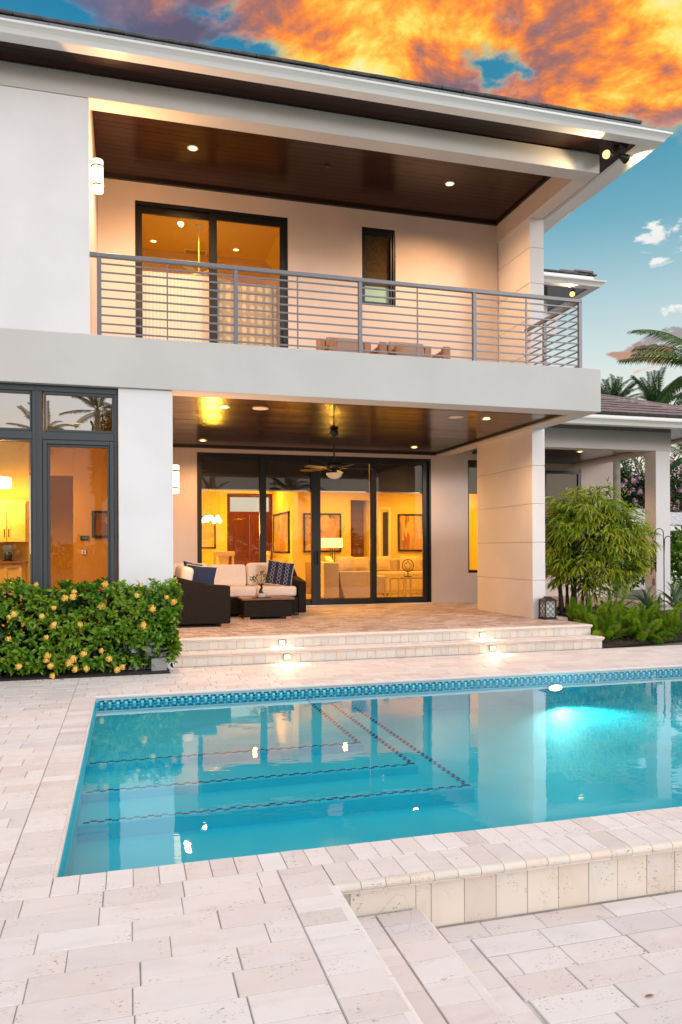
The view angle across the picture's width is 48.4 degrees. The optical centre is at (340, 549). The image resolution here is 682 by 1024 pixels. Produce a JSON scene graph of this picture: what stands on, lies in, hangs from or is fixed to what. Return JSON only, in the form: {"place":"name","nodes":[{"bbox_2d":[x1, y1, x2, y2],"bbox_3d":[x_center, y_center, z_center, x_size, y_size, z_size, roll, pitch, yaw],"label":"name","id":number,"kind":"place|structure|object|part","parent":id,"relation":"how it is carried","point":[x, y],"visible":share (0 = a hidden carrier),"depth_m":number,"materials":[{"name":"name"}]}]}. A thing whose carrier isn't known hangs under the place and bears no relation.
{"place":"outdoors","nodes":[
{"label":"outdoors","id":0,"kind":"place"},
{"bbox_2d":[0,645,681,1023],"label":"pool deck","id":1,"kind":"structure","parent":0,"point":[266,939],"depth_m":3.62,"materials":[{"name":"stone"}]},
{"bbox_2d":[58,668,681,876],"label":"swimming pool","id":2,"kind":"structure","parent":1,"relation":"in","point":[174,780],"depth_m":6.37,"materials":[{"name":"blue liquid"}]},
{"bbox_2d":[547,684,563,691],"bbox_3d":[2.688,1.732,9.502,0.230,0.097,0.026,0,0,-16],"label":"pool light","id":3,"kind":"object","parent":2,"relation":"attached to","point":[553,688],"visible":0.95,"depth_m":9.49,"materials":[{"name":"glass"}]},
{"bbox_2d":[475,672,681,693],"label":"water","id":4,"kind":"structure","parent":2,"relation":"in","point":[666,681],"depth_m":9.37,"materials":[{"name":"blue liquid"}]},
{"bbox_2d":[0,554,681,675],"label":"ground","id":5,"kind":"structure","parent":0,"point":[633,592],"depth_m":12.37,"materials":[{"name":"brown soil"}]},
{"bbox_2d":[0,576,183,681],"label":"flowering hedge","id":6,"kind":"object","parent":5,"relation":"on","point":[68,613],"visible":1,"depth_m":9.32,"materials":[{"name":"green plant"}]},
{"bbox_2d":[0,9,672,669],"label":"house","id":7,"kind":"structure","parent":5,"relation":"on","point":[92,419],"depth_m":11.64,"materials":[{"name":"white paint"}]},
{"bbox_2d":[0,476,11,488],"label":"drum pendant","id":8,"kind":"object","parent":7,"relation":"hanging from","point":[5,482],"visible":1,"depth_m":12.77,"materials":[{"name":"white glass"}]},
{"bbox_2d":[0,561,28,608],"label":"kitchen counter","id":9,"kind":"object","parent":7,"relation":"on","point":[11,569],"visible":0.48,"depth_m":13.38,"materials":[{"name":"brown wood"}]},
{"bbox_2d":[3,545,12,560],"bbox_3d":[-5.940,0.065,13.527,0.140,0.278,0.220,0,0,-16],"label":"coffee maker","id":10,"kind":"object","parent":9,"relation":"on","point":[8,552],"visible":0.99,"depth_m":13.44,"materials":[{"name":"black"}]},
{"bbox_2d":[4,565,21,601],"bbox_3d":[-5.785,0.696,13.372,0.290,0.860,0.019,0,0,-16],"label":"cabinet door","id":11,"kind":"structure","parent":9,"relation":"in","point":[5,566],"depth_m":13.35,"materials":[{"name":"brown wood"}]},
{"bbox_2d":[0,500,28,541],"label":"kitchen cabinet","id":12,"kind":"object","parent":7,"relation":"attached to","point":[14,520],"visible":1,"depth_m":13.53,"materials":[{"name":"brown wood"}]},
{"bbox_3d":[-6.345,-0.484,13.387,0.810,0.695,0.031,0,0,-16],"label":"cabinet door","id":13,"kind":"part","parent":12,"relation":"part of","materials":[{"name":"yellow wood"}]},
{"bbox_3d":[-5.796,-0.487,13.541,0.300,0.695,0.031,0,0,-16],"label":"cabinet door","id":14,"kind":"part","parent":12,"relation":"part of","materials":[{"name":"yellow wood"}]},
{"bbox_2d":[81,549,85,554],"bbox_3d":[-4.822,0.046,14.215,0.085,0.110,0.019,0,0,-16],"label":"light switch","id":15,"kind":"object","parent":7,"relation":"attached to","point":[83,551],"visible":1,"depth_m":14.21,"materials":[{"name":"beige paint"}]},
{"bbox_2d":[80,536,88,539],"bbox_3d":[-4.807,-0.217,14.216,0.147,0.087,0.027,0,0,-16],"label":"thermostat","id":16,"kind":"object","parent":7,"relation":"attached to","point":[84,537],"visible":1,"depth_m":14.21,"materials":[{"name":"black plastic"}]},
{"bbox_2d":[91,158,103,194],"bbox_3d":[-3.219,-4.926,10.008,0.176,0.520,0.158,0,0,-16],"label":"wall lamp","id":17,"kind":"object","parent":7,"relation":"attached to","point":[97,166],"visible":0.94,"depth_m":9.95,"materials":[{"name":"white glass"}]},
{"bbox_2d":[92,511,118,537],"bbox_3d":[-4.375,-0.476,14.327,0.630,0.510,0.045,0,0,-16],"label":"painting","id":18,"kind":"object","parent":7,"relation":"attached to","point":[99,524],"visible":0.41,"depth_m":14.28,"materials":[{"name":"black"}]},
{"bbox_2d":[137,206,209,341],"bbox_3d":[-2.749,-4.173,12.612,1.235,2.950,0.080,0,0,-16],"label":"door panel","id":19,"kind":"structure","parent":7,"relation":"in","point":[141,210],"depth_m":12.47,"materials":[{"name":"black metal"}]},
{"bbox_2d":[142,271,208,341],"bbox_3d":[-2.789,-3.673,12.751,1.160,1.930,0.012,0,0,-16],"label":"sheer curtain","id":20,"kind":"object","parent":7,"relation":"hanging from","point":[171,307],"visible":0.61,"depth_m":12.75,"materials":[{"name":"white fabric"}]},
{"bbox_2d":[173,465,179,493],"bbox_3d":[-2.417,-1.014,10.956,0.176,0.510,0.158,0,0,-16],"label":"wall lamp","id":21,"kind":"object","parent":7,"relation":"attached to","point":[176,471],"visible":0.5,"depth_m":10.90,"materials":[{"name":"white metal"}]},
{"bbox_2d":[187,145,197,150],"bbox_3d":[-2.226,-6.029,11.400,0.165,0.010,0.165,0,0,-16],"label":"recessed light","id":22,"kind":"object","parent":7,"relation":"attached to","point":[192,147],"visible":1,"depth_m":11.39,"materials":[{"name":"white glass"}]},
{"bbox_2d":[184,248,206,255],"bbox_3d":[-2.905,-5.937,15.146,0.450,0.019,0.220,0,0,-16],"label":"air vent","id":23,"kind":"object","parent":7,"relation":"attached to","point":[192,251],"visible":1,"depth_m":15.13,"materials":[{"name":"brown paint"}]},
{"bbox_2d":[172,224,230,281],"bbox_3d":[-2.617,-5.454,13.955,1.219,0.990,1.173,0,0,-16],"label":"bedroom ceiling fan","id":24,"kind":"object","parent":7,"relation":"hanging from","point":[199,226],"visible":0.52,"depth_m":13.89,"materials":[{"name":"white paint"}]},
{"bbox_2d":[202,516,215,548],"bbox_3d":[-3.873,-0.463,20.544,0.960,0.880,0.045,0,0,-16],"label":"painting","id":25,"kind":"object","parent":7,"relation":"attached to","point":[208,535],"visible":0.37,"depth_m":20.62,"materials":[{"name":"orange"}]},
{"bbox_2d":[202,490,221,523],"bbox_3d":[-3.100,-1.330,18.143,0.470,1.433,0.398,0,0,-16],"label":"chandelier","id":26,"kind":"object","parent":7,"relation":"hanging from","point":[209,517],"visible":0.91,"depth_m":18.13,"materials":[{"name":"white glass"}]},
{"bbox_2d":[213,551,234,564],"bbox_3d":[-2.785,0.627,17.870,0.500,1.170,0.565,0,0,-16],"label":"console table","id":27,"kind":"object","parent":7,"relation":"on","point":[223,557],"visible":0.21,"depth_m":17.61,"materials":[{"name":"brown wood"}]},
{"bbox_2d":[199,455,259,562],"bbox_3d":[-2.278,-0.380,15.772,1.350,3.130,0.040,0,0,-16],"label":"door panel","id":28,"kind":"structure","parent":7,"relation":"in","point":[201,457],"depth_m":15.59,"materials":[{"name":"black metal"}]},
{"bbox_2d":[202,460,258,490],"bbox_3d":[-2.307,-1.572,15.859,1.250,0.675,0.030,0,0,-16],"label":"roller shade","id":29,"kind":"object","parent":7,"relation":"attached to","point":[230,475],"visible":0.93,"depth_m":15.85,"materials":[{"name":"black fabric"}]},
{"bbox_2d":[209,213,285,347],"bbox_3d":[-1.571,-4.178,12.891,1.305,2.950,0.080,0,0,-16],"label":"door panel","id":30,"kind":"structure","parent":7,"relation":"in","point":[213,217],"depth_m":12.85,"materials":[{"name":"black metal"}]},
{"bbox_2d":[217,281,279,346],"bbox_3d":[-1.605,-3.648,13.085,1.140,1.870,0.014,0,0,-16],"label":"patterned curtain","id":31,"kind":"object","parent":7,"relation":"hanging from","point":[245,313],"visible":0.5,"depth_m":13.09,"materials":[{"name":"beige fabric"}]},
{"bbox_2d":[227,494,271,565],"bbox_3d":[-2.530,-0.164,21.019,1.240,2.750,0.120,0,0,-16],"label":"front door","id":32,"kind":"structure","parent":7,"relation":"in","point":[242,529],"depth_m":20.96,"materials":[{"name":"brown wood"}]},
{"bbox_2d":[253,407,268,409],"bbox_3d":[-1.204,-2.110,11.350,0.240,0.010,0.240,0,0,-16],"label":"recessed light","id":33,"kind":"object","parent":7,"relation":"attached to","point":[260,408],"visible":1,"depth_m":11.32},
{"bbox_2d":[267,551,270,562],"bbox_3d":[-2.110,0.624,18.946,0.565,1.170,0.500,0,0,-31],"label":"dining chair","id":34,"kind":"object","parent":7,"relation":"on","point":[268,554],"visible":0.06,"depth_m":18.87,"materials":[{"name":"brown wood"}]},
{"bbox_2d":[273,511,289,552],"bbox_3d":[-1.567,-0.433,19.815,0.050,1.040,2.000,0,0,-16],"label":"painting","id":35,"kind":"object","parent":7,"relation":"attached to","point":[281,532],"visible":1,"depth_m":19.72,"materials":[{"name":"orange"}]},
{"bbox_2d":[259,457,310,604],"bbox_3d":[-1.072,-0.385,16.049,1.300,3.130,0.080,0,0,-16],"label":"door panel","id":36,"kind":"structure","parent":7,"relation":"in","point":[262,460],"depth_m":15.90,"materials":[{"name":"black"}]},
{"bbox_2d":[266,461,309,491],"bbox_3d":[-1.118,-1.578,16.193,1.200,0.675,0.030,0,0,-16],"label":"roller shade","id":37,"kind":"object","parent":7,"relation":"attached to","point":[287,476],"visible":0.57,"depth_m":16.18,"materials":[{"name":"black fabric"}]},
{"bbox_2d":[303,513,341,551],"bbox_3d":[-0.523,-0.478,21.485,1.100,1.100,0.045,0,0,-16],"label":"painting","id":38,"kind":"object","parent":7,"relation":"attached to","point":[330,525],"visible":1,"depth_m":21.51,"materials":[{"name":"orange"}]},
{"bbox_2d":[300,429,358,478],"bbox_3d":[-0.081,-1.565,13.408,1.306,1.110,1.321,0,0,-16],"label":"ceiling fan","id":39,"kind":"object","parent":7,"relation":"hanging from","point":[334,467],"visible":1,"depth_m":13.34,"materials":[{"name":"brown wood"}]},
{"bbox_2d":[90,251,581,367],"bbox_3d":[0.021,-3.238,11.270,7.059,1.044,1.640,0,0,-16],"label":"balcony railing","id":40,"kind":"object","parent":7,"relation":"on","point":[574,302],"visible":0.94,"depth_m":10.47,"materials":[{"name":"grey metal"}]},
{"bbox_2d":[305,556,369,598],"bbox_3d":[-0.031,0.683,18.921,1.330,1.041,1.950,0,0,-16],"label":"armchair","id":41,"kind":"object","parent":7,"relation":"on","point":[346,577],"visible":0.81,"depth_m":18.02,"materials":[{"name":"beige fabric"}]},
{"bbox_2d":[311,458,373,604],"bbox_3d":[0.045,-0.390,16.321,1.400,3.130,0.080,0,0,-16],"label":"door panel","id":42,"kind":"structure","parent":7,"relation":"in","point":[316,599],"depth_m":16.18,"materials":[{"name":"black"}]},
{"bbox_2d":[320,463,368,492],"bbox_3d":[-0.011,-1.583,16.504,1.300,0.675,0.030,0,0,-16],"label":"roller shade","id":43,"kind":"object","parent":7,"relation":"attached to","point":[352,481],"visible":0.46,"depth_m":16.55,"materials":[{"name":"black fabric"}]},
{"bbox_2d":[316,337,386,354],"bbox_3d":[0.154,-3.078,12.233,0.924,0.854,0.924,0,0,-16],"label":"lounge chair","id":44,"kind":"object","parent":7,"relation":"on","point":[334,344],"visible":0.18,"depth_m":12.46,"materials":[{"name":"beige fabric"}]},
{"bbox_2d":[351,501,363,556],"bbox_3d":[0.414,-0.107,22.262,0.520,2.610,0.040,0,0,-16],"label":"hall door","id":45,"kind":"structure","parent":7,"relation":"in","point":[357,507],"depth_m":22.26,"materials":[{"name":"brown wood"}]},
{"bbox_2d":[365,236,388,286],"bbox_3d":[0.630,-5.168,13.630,0.510,0.870,0.010,0,0,-16],"label":"roller shade","id":46,"kind":"object","parent":7,"relation":"attached to","point":[376,258],"visible":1,"depth_m":13.63,"materials":[{"name":"brown fabric"}]},
{"bbox_2d":[365,286,388,302],"bbox_3d":[0.629,-4.565,13.643,0.510,0.325,0.007,0,0,-16],"label":"frosted blind","id":47,"kind":"object","parent":7,"relation":"attached to","point":[376,293],"visible":0.57,"depth_m":13.64,"materials":[{"name":"white"}]},
{"bbox_2d":[362,227,394,306],"bbox_3d":[0.648,-5.029,13.588,0.625,1.388,0.140,0,0,-16],"label":"window","id":48,"kind":"structure","parent":7,"relation":"in","point":[366,231],"depth_m":13.57,"materials":[{"name":"black metal"}]},
{"bbox_2d":[377,575,384,593],"bbox_3d":[0.834,0.871,19.008,0.380,0.450,0.650,0,0,-16],"label":"ottoman","id":49,"kind":"object","parent":7,"relation":"on","point":[380,584],"visible":0.39,"depth_m":18.72,"materials":[{"name":"beige fabric"}]},
{"bbox_2d":[368,556,422,591],"bbox_3d":[1.949,0.641,20.791,2.406,0.940,0.980,0,0,-16],"label":"sofa","id":50,"kind":"object","parent":7,"relation":"on","point":[387,566],"visible":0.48,"depth_m":20.48,"materials":[{"name":"beige fabric"}]},
{"bbox_2d":[376,465,421,493],"bbox_3d":[1.264,-1.588,16.862,1.270,0.675,0.030,0,0,-16],"label":"roller shade","id":51,"kind":"object","parent":7,"relation":"attached to","point":[398,479],"visible":0.71,"depth_m":16.86,"materials":[{"name":"black fabric"}]},
{"bbox_2d":[369,460,428,602],"bbox_3d":[1.294,-0.396,16.776,1.370,3.130,0.040,0,0,-16],"label":"door panel","id":52,"kind":"structure","parent":7,"relation":"in","point":[425,554],"depth_m":16.89,"materials":[{"name":"black"}]},
{"bbox_2d":[384,576,422,596],"bbox_3d":[1.660,0.935,18.877,1.100,0.516,0.450,0,0,-16],"label":"console table","id":53,"kind":"object","parent":7,"relation":"on","point":[404,592],"visible":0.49,"depth_m":18.70,"materials":[{"name":"brown wood"}]},
{"bbox_2d":[402,559,413,576],"bbox_3d":[1.654,0.457,18.745,0.196,0.438,0.261,0,0,38],"label":"ring sculpture","id":54,"kind":"object","parent":53,"relation":"on","point":[407,571],"visible":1,"depth_m":18.73,"materials":[{"name":"brown metal"}]},
{"bbox_2d":[398,514,421,550],"bbox_3d":[2.129,-0.494,22.231,0.970,1.090,0.045,0,0,-16],"label":"painting","id":55,"kind":"object","parent":7,"relation":"attached to","point":[409,532],"visible":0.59,"depth_m":22.19,"materials":[{"name":"orange"}]},
{"bbox_2d":[387,341,449,358],"bbox_3d":[1.194,-3.082,12.525,0.924,0.854,0.924,0,0,-16],"label":"lounge chair","id":56,"kind":"object","parent":7,"relation":"on","point":[391,348],"visible":0.2,"depth_m":12.76,"materials":[{"name":"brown wood"}]},
{"bbox_2d":[445,181,454,185],"bbox_3d":[1.799,-6.047,12.541,0.165,0.010,0.165,0,0,-16],"label":"recessed light","id":57,"kind":"object","parent":7,"relation":"attached to","point":[450,183],"visible":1,"depth_m":12.53,"materials":[{"name":"white glass"}]},
{"bbox_2d":[449,416,462,418],"bbox_3d":[1.846,-2.123,12.176,0.240,0.010,0.240,0,0,-16],"label":"speaker","id":58,"kind":"object","parent":7,"relation":"attached to","point":[454,417],"visible":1,"depth_m":12.17},
{"bbox_2d":[468,460,476,572],"bbox_3d":[3.111,-0.750,17.276,0.554,2.548,0.100,0,0,-16],"label":"window","id":59,"kind":"structure","parent":7,"relation":"in","point":[469,461],"depth_m":17.16,"materials":[{"name":"black metal"}]},
{"bbox_2d":[469,463,476,493],"bbox_3d":[3.083,-1.644,17.358,0.540,0.740,0.010,0,0,-16],"label":"roller shade","id":60,"kind":"object","parent":7,"relation":"attached to","point":[472,478],"visible":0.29,"depth_m":17.33,"materials":[{"name":"black fabric"}]},
{"bbox_2d":[569,291,574,296],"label":"flood light","id":61,"kind":"object","parent":7,"relation":"attached to","point":[571,293],"visible":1,"depth_m":17.39,"materials":[{"name":"glass"}]},
{"bbox_2d":[602,147,630,163],"bbox_3d":[4.117,-5.890,11.332,0.539,0.206,0.139,0,0,-29],"label":"flood light","id":62,"kind":"object","parent":7,"relation":"attached to","point":[623,158],"visible":1,"depth_m":11.33,"materials":[{"name":"brown metal"}]},
{"bbox_2d":[174,602,604,667],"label":"porch terrace","id":63,"kind":"structure","parent":5,"relation":"on","point":[335,633],"depth_m":11.32,"materials":[{"name":"stone"}]},
{"bbox_2d":[173,563,305,626],"bbox_3d":[-1.804,0.730,13.338,2.565,0.956,2.840,0,0,-16],"label":"wicker sectional","id":64,"kind":"object","parent":63,"relation":"on","point":[215,603],"visible":0.66,"depth_m":13.57,"materials":[{"name":"brown wicker"}]},
{"bbox_2d":[183,560,202,565],"bbox_3d":[-2.550,0.422,13.149,0.160,0.430,0.470,-21,-22,31],"label":"throw pillow","id":65,"kind":"object","parent":64,"relation":"on","point":[185,563],"visible":0.23,"depth_m":13.10,"materials":[{"name":"fabric"}]},
{"bbox_2d":[187,564,217,583],"bbox_3d":[-2.296,0.461,12.390,0.509,0.410,0.160,6,-14,0],"label":"throw pillow","id":66,"kind":"object","parent":64,"relation":"on","point":[204,574],"visible":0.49,"depth_m":12.35,"materials":[{"name":"blue fabric"}]},
{"bbox_2d":[264,559,294,585],"bbox_3d":[-1.146,0.446,14.137,0.509,0.470,0.160,9,-16,-2],"label":"throw pillow","id":67,"kind":"object","parent":64,"relation":"on","point":[280,573],"visible":0.91,"depth_m":14.08,"materials":[{"name":"blue fabric"}]},
{"bbox_2d":[236,595,294,619],"bbox_3d":[-1.349,1.020,13.421,0.919,0.372,0.763,0,0,-16],"label":"coffee table","id":68,"kind":"object","parent":63,"relation":"on","point":[272,606],"visible":0.95,"depth_m":13.09,"materials":[{"name":"brown wicker"}]},
{"bbox_2d":[250,570,270,597],"bbox_3d":[-1.406,0.593,13.139,0.404,0.480,0.214,0,0,-16],"label":"bonsai","id":69,"kind":"object","parent":68,"relation":"on","point":[260,594],"visible":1,"depth_m":13.12,"materials":[{"name":"green plant"}]},
{"bbox_2d":[278,639,285,644],"bbox_3d":[-0.825,1.299,10.610,0.104,0.080,0.014,0,0,-16],"label":"step light","id":70,"kind":"object","parent":63,"relation":"attached to","point":[282,642],"visible":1,"depth_m":10.61,"materials":[{"name":"silver metal"}]},
{"bbox_2d":[283,654,290,659],"bbox_3d":[-0.734,1.463,10.344,0.104,0.080,0.014,0,0,-16],"label":"step light","id":71,"kind":"object","parent":63,"relation":"attached to","point":[286,656],"visible":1,"depth_m":10.34,"materials":[{"name":"silver metal"}]},
{"bbox_2d":[479,632,485,637],"bbox_3d":[2.135,1.286,11.441,0.104,0.080,0.014,0,0,-16],"label":"step light","id":72,"kind":"object","parent":63,"relation":"attached to","point":[482,634],"visible":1,"depth_m":11.43,"materials":[{"name":"silver metal"}]},
{"bbox_2d":[489,645,495,650],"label":"step light","id":73,"kind":"object","parent":63,"relation":"attached to","point":[492,647],"visible":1,"depth_m":11.17,"materials":[{"name":"silver metal"}]},
{"bbox_2d":[538,596,557,619],"bbox_3d":[3.522,0.992,12.934,0.250,0.385,0.250,0,0,-16],"label":"lantern","id":74,"kind":"object","parent":63,"relation":"on","point":[547,607],"visible":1,"depth_m":12.86,"materials":[{"name":"brown metal"}]},
{"bbox_2d":[472,394,681,612],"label":"pavilion","id":75,"kind":"structure","parent":5,"relation":"on","point":[617,428],"depth_m":16.25,"materials":[{"name":"grey paint"}]},
{"bbox_2d":[545,471,580,559],"bbox_3d":[5.589,-0.835,19.192,1.050,2.300,0.068,0,0,-16],"label":"window","id":76,"kind":"structure","parent":75,"relation":"in","point":[556,482],"depth_m":19.20,"materials":[{"name":"black glass"}]},
{"bbox_2d":[556,610,681,647],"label":"planting bed","id":77,"kind":"object","parent":5,"relation":"on","point":[614,642],"visible":0.09,"depth_m":12.36,"materials":[{"name":"brown soil"}]},
{"bbox_2d":[564,594,610,623],"bbox_3d":[4.343,1.113,13.466,0.968,0.633,0.922,0,0,37],"label":"foxtail fern","id":78,"kind":"object","parent":77,"relation":"on","point":[573,610],"visible":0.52,"depth_m":13.35,"materials":[{"name":"green plant"}]},
{"bbox_2d":[573,605,629,641],"bbox_3d":[4.180,1.186,12.343,0.796,0.590,1.149,0,0,43],"label":"foxtail fern","id":79,"kind":"object","parent":77,"relation":"on","point":[606,630],"visible":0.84,"depth_m":12.33,"materials":[{"name":"green plant"}]},
{"bbox_2d":[544,476,663,615],"bbox_3d":[4.974,-0.024,14.812,2.851,2.765,1.968,0,0,-16],"label":"bamboo plant","id":80,"kind":"object","parent":77,"relation":"on","point":[559,542],"visible":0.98,"depth_m":14.41,"materials":[{"name":"green plant"}]},
{"bbox_2d":[577,590,633,615],"bbox_3d":[4.838,1.086,14.190,1.112,0.655,1.052,0,0,35],"label":"plant","id":81,"kind":"object","parent":77,"relation":"on","point":[615,603],"visible":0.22,"depth_m":14.14,"materials":[{"name":"green plant"}]},
{"bbox_2d":[598,604,643,636],"bbox_3d":[4.700,1.204,12.823,0.757,0.588,1.212,0,0,19],"label":"foxtail fern","id":82,"kind":"object","parent":77,"relation":"on","point":[633,610],"visible":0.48,"depth_m":12.60,"materials":[{"name":"green plant"}]},
{"bbox_2d":[614,603,666,630],"bbox_3d":[5.103,1.194,13.201,1.111,0.558,0.965,0,0,-16],"label":"foxtail fern","id":83,"kind":"object","parent":77,"relation":"on","point":[650,614],"visible":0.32,"depth_m":13.08,"materials":[{"name":"green plant"}]},
{"bbox_2d":[602,634,681,645],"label":"mulch chips","id":84,"kind":"object","parent":77,"relation":"on","point":[636,642],"visible":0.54,"depth_m":12.21,"materials":[{"name":"brown plant"}]},
{"bbox_2d":[626,584,672,610],"bbox_3d":[5.998,0.947,14.935,0.876,0.579,1.049,0,0,15],"label":"agave","id":85,"kind":"object","parent":77,"relation":"on","point":[645,595],"visible":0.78,"depth_m":14.88,"materials":[{"name":"green plant"}]},
{"bbox_2d":[619,605,681,643],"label":"foxtail fern","id":86,"kind":"object","parent":77,"relation":"on","point":[643,633],"visible":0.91,"depth_m":12.36,"materials":[{"name":"green plant"}]},
{"bbox_2d":[623,595,681,622],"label":"foxtail fern","id":87,"kind":"object","parent":77,"relation":"on","point":[651,602],"visible":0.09,"depth_m":13.67,"materials":[{"name":"green plant"}]},
{"bbox_2d":[652,528,672,610],"bbox_3d":[6.633,0.459,15.657,0.546,1.804,0.020,0,0,-16],"label":"shepherd hook","id":88,"kind":"object","parent":77,"relation":"on","point":[663,559],"visible":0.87,"depth_m":15.66,"materials":[{"name":"black metal"}]},
{"bbox_2d":[650,541,656,585],"bbox_3d":[6.426,0.259,15.599,0.132,0.966,0.132,0,0,-16],"label":"wind chime","id":89,"kind":"object","parent":88,"relation":"hanging from","point":[652,569],"visible":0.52,"depth_m":15.59,"materials":[{"name":"metal"}]},
{"bbox_2d":[645,606,681,636],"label":"foxtail fern","id":90,"kind":"object","parent":77,"relation":"on","point":[673,621],"visible":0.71,"depth_m":12.84,"materials":[{"name":"green plant"}]},
{"bbox_2d":[653,580,681,607],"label":"agave","id":91,"kind":"object","parent":77,"relation":"on","point":[676,592],"visible":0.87,"depth_m":15.34,"materials":[{"name":"green plant"}]},
{"bbox_2d":[601,374,643,397],"bbox_3d":[10.944,-2.885,31.276,3.085,8.954,2.945,0,0,28],"label":"palm tree","id":92,"kind":"object","parent":5,"relation":"on","point":[615,389],"visible":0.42,"depth_m":30.61,"materials":[{"name":"green plant"}]},
{"bbox_2d":[613,456,644,598],"bbox_3d":[8.178,-1.056,22.501,2.190,5.319,2.181,0,0,1],"label":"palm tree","id":93,"kind":"object","parent":5,"relation":"on","point":[616,472],"visible":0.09,"depth_m":22.44,"materials":[{"name":"green plant"}]},
{"bbox_2d":[620,456,644,508],"bbox_3d":[13.003,-1.554,34.823,3.257,5.897,2.301,0,0,-16],"label":"flowering tree","id":94,"kind":"object","parent":5,"relation":"on","point":[635,493],"visible":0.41,"depth_m":34.39,"materials":[{"name":"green plant"}]},
{"bbox_2d":[622,535,644,592],"bbox_3d":[8.625,0.524,23.519,3.536,2.131,1.207,0,0,-16],"label":"clusia hedge","id":95,"kind":"object","parent":5,"relation":"on","point":[640,581],"visible":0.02,"depth_m":23.48,"materials":[{"name":"green plant"}]},
{"bbox_2d":[617,329,681,405],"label":"palm tree","id":96,"kind":"object","parent":5,"relation":"on","point":[661,358],"visible":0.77,"depth_m":19.55,"materials":[{"name":"green plant"}]},
{"bbox_2d":[622,508,681,589],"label":"neighbour house","id":97,"kind":"structure","parent":5,"relation":"on","point":[675,519],"depth_m":29.14,"materials":[{"name":"grey paint"}]},
{"bbox_2d":[629,366,680,403],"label":"palm tree","id":98,"kind":"object","parent":5,"relation":"on","point":[650,394],"visible":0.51,"depth_m":29.07,"materials":[{"name":"green plant"}]},
{"bbox_2d":[670,525,681,600],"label":"clusia hedge","id":99,"kind":"object","parent":5,"relation":"on","point":[675,549],"visible":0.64,"depth_m":20.71,"materials":[{"name":"green plant"}]},
{"bbox_2d":[670,453,681,511],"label":"flowering tree","id":100,"kind":"object","parent":5,"relation":"on","point":[676,494],"visible":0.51,"depth_m":33.01,"materials":[{"name":"green plant"}]},
{"bbox_2d":[670,443,681,479],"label":"palm tree","id":101,"kind":"object","parent":5,"relation":"on","point":[676,462],"visible":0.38,"depth_m":26.37,"materials":[{"name":"green plant"}]},
{"bbox_2d":[0,0,681,553],"label":"sky","id":102,"kind":"structure","parent":0,"point":[621,58],"materials":[{"name":"orange"}]},
{"bbox_2d":[436,891,681,1023],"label":"deck","id":103,"kind":"structure","parent":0,"point":[615,962],"depth_m":3.34,"materials":[{"name":"stone"}]},
{"bbox_2d":[328,885,513,1023],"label":"step","id":104,"kind":"object","parent":103,"relation":"on","point":[434,979],"visible":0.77,"depth_m":3.05,"materials":[{"name":"stone"}]},
{"bbox_2d":[556,606,627,620],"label":"purple ground plant","id":105,"kind":"object","parent":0,"point":[559,611],"visible":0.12,"depth_m":14.33,"materials":[{"name":"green plant"}]},
{"bbox_3d":[-0.204,0.856,19.262,0.380,0.690,0.400,0,0,-16],"label":"side table","id":106,"kind":"object","parent":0,"visible":0},
{"bbox_2d":[321,538,342,561],"bbox_3d":[-0.229,0.108,19.266,0.520,0.805,0.220,0,0,-16],"label":"table lamp","id":107,"kind":"object","parent":106,"relation":"on","point":[332,543],"visible":0.8,"depth_m":19.17,"materials":[{"name":"white fabric"}]}
]}

